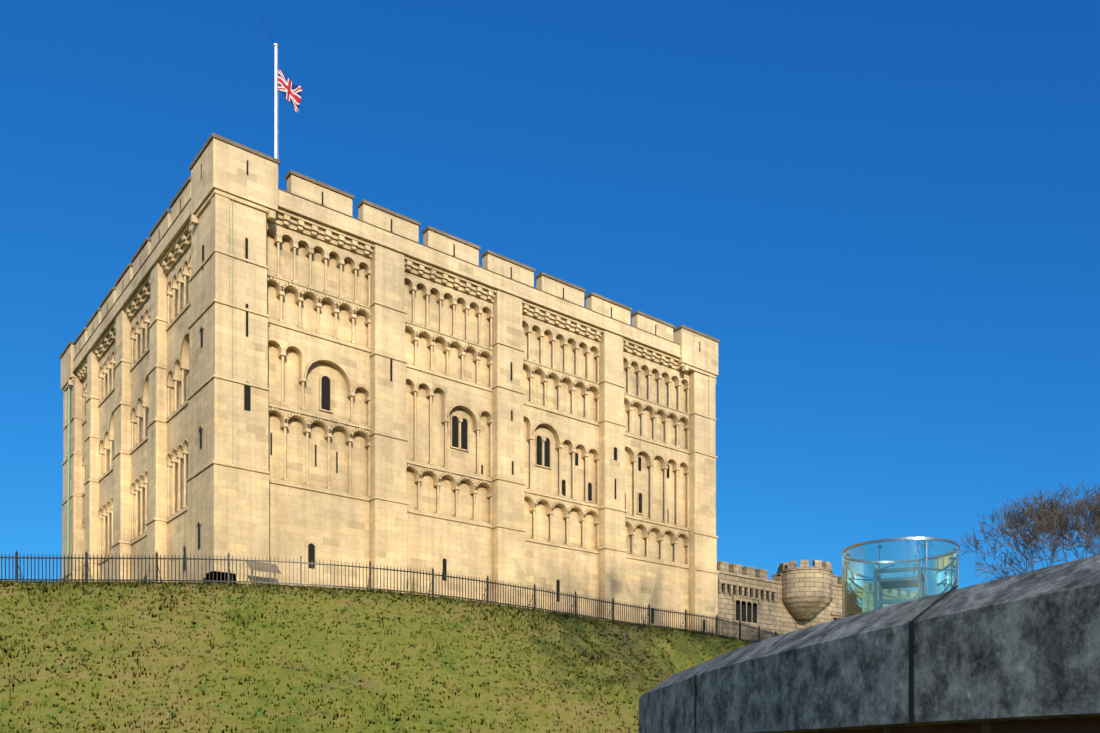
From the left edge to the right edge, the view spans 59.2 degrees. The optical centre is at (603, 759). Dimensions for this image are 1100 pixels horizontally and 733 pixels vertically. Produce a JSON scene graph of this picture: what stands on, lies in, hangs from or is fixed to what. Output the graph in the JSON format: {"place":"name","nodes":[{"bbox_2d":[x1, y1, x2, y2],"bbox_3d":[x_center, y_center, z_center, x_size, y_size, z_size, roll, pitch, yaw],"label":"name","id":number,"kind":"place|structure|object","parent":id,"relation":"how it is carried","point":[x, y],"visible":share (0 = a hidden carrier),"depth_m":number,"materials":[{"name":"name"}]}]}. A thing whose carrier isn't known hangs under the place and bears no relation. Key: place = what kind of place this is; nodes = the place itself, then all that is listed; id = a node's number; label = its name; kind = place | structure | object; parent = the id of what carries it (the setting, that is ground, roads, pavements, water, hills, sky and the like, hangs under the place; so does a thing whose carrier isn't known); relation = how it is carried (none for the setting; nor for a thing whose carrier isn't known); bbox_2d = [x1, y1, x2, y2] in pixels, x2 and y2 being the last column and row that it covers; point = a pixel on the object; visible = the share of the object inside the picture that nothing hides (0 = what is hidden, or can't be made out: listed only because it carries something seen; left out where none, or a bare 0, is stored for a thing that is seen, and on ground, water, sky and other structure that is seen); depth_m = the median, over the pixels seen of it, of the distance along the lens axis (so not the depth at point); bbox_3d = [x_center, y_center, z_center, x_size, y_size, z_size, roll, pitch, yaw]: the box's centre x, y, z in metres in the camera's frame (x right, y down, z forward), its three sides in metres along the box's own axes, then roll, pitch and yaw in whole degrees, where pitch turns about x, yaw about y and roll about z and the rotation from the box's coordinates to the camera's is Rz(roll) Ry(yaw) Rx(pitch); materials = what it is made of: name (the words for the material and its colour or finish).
{"place":"outdoors","nodes":[
{"label":"outdoors","id":0,"kind":"place"},
{"bbox_2d":[0,565,772,732],"bbox_3d":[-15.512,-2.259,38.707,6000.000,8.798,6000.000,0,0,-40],"label":"grassy hill","id":1,"kind":"structure","parent":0,"point":[489,714],"depth_m":31.98,"materials":[{"name":"green plant"}]},
{"bbox_2d":[246,561,280,580],"bbox_3d":[-13.486,-7.206,38.327,1.200,1.286,0.624,0,0,-40],"label":"lectern","id":2,"kind":"object","parent":1,"relation":"on","point":[262,567],"visible":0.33,"depth_m":38.26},
{"bbox_2d":[0,550,778,642],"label":"railing","id":3,"kind":"object","parent":1,"relation":"on","point":[750,632],"visible":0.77,"depth_m":37.76,"materials":[{"name":"black metal"}]},
{"bbox_2d":[61,138,718,634],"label":"keep","id":4,"kind":"structure","parent":1,"relation":"on","point":[349,308],"depth_m":45.76,"materials":[{"name":"stone"}]},
{"bbox_2d":[66,199,232,570],"bbox_3d":[-23.559,-14.113,48.620,0.250,17.100,25.841,0,0,-42],"label":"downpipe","id":5,"kind":"object","parent":4,"relation":"attached to","point":[68,489],"visible":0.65,"depth_m":58.09,"materials":[{"name":"beige"}]},
{"bbox_2d":[274,43,277,158],"bbox_3d":[-13.989,-26.573,41.244,0.167,7.820,0.170,0,0,-40],"label":"flagpole","id":6,"kind":"object","parent":4,"relation":"on","point":[275,106],"visible":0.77,"depth_m":41.21,"materials":[{"name":"white metal"}]},
{"bbox_2d":[277,69,301,111],"bbox_3d":[-13.459,-28.639,41.505,1.019,1.649,0.290,0,0,-10],"label":"union flag","id":7,"kind":"object","parent":6,"relation":"attached to","point":[289,90],"visible":1,"depth_m":41.44,"materials":[{"name":"multicoloured fabric"}]},
{"bbox_2d":[59,133,719,360],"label":"battlements","id":8,"kind":"object","parent":4,"relation":"on","point":[255,152],"visible":0.35,"depth_m":45.88,"materials":[{"name":"beige stone"}]},
{"bbox_2d":[107,160,704,630],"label":"windows","id":9,"kind":"structure","parent":4,"relation":"in","point":[325,392],"depth_m":46.63,"materials":[{"name":"black glass"}]},
{"bbox_2d":[717,560,930,640],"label":"castle building","id":10,"kind":"structure","parent":1,"relation":"on","point":[805,595],"depth_m":62.21,"materials":[{"name":"beige stone"}]},
{"bbox_2d":[721,584,840,622],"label":"windows","id":11,"kind":"structure","parent":10,"relation":"in","point":[743,611],"depth_m":60.71,"materials":[{"name":"black glass"}]},
{"bbox_2d":[842,539,958,617],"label":"glass panels","id":12,"kind":"object","parent":1,"relation":"on","point":[855,594],"visible":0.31,"depth_m":40.48,"materials":[{"name":"clear glass"}]},
{"bbox_2d":[842,537,959,616],"bbox_3d":[12.174,-3.238,39.758,4.640,10.750,4.640,0,0,-40],"label":"metal frame","id":13,"kind":"object","parent":1,"relation":"on","point":[889,584],"visible":0.21,"depth_m":39.01,"materials":[{"name":"grey metal"}]},
{"bbox_2d":[797,716,1099,732],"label":"parapet underside","id":14,"kind":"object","parent":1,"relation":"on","point":[1076,725],"visible":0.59,"depth_m":1.66,"materials":[{"name":"black stone"}]},
{"bbox_2d":[639,554,1099,732],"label":"wall coping","id":15,"kind":"object","parent":14,"relation":"on","point":[1024,646],"visible":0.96,"depth_m":1.74,"materials":[{"name":"grey stone"}]},
{"bbox_2d":[644,586,957,732],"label":"wall joints","id":16,"kind":"object","parent":15,"relation":"attached to","point":[911,663],"visible":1,"depth_m":1.75,"materials":[{"name":"black"}]},
{"bbox_2d":[960,478,1099,582],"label":"bare tree","id":17,"kind":"object","parent":1,"relation":"on","point":[1051,513],"visible":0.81,"depth_m":72.91,"materials":[{"name":"brown plant"}]},
{"bbox_2d":[0,0,1099,594],"label":"sky","id":18,"kind":"structure","parent":0,"point":[883,216],"materials":[{"name":"blue"}]}
]}

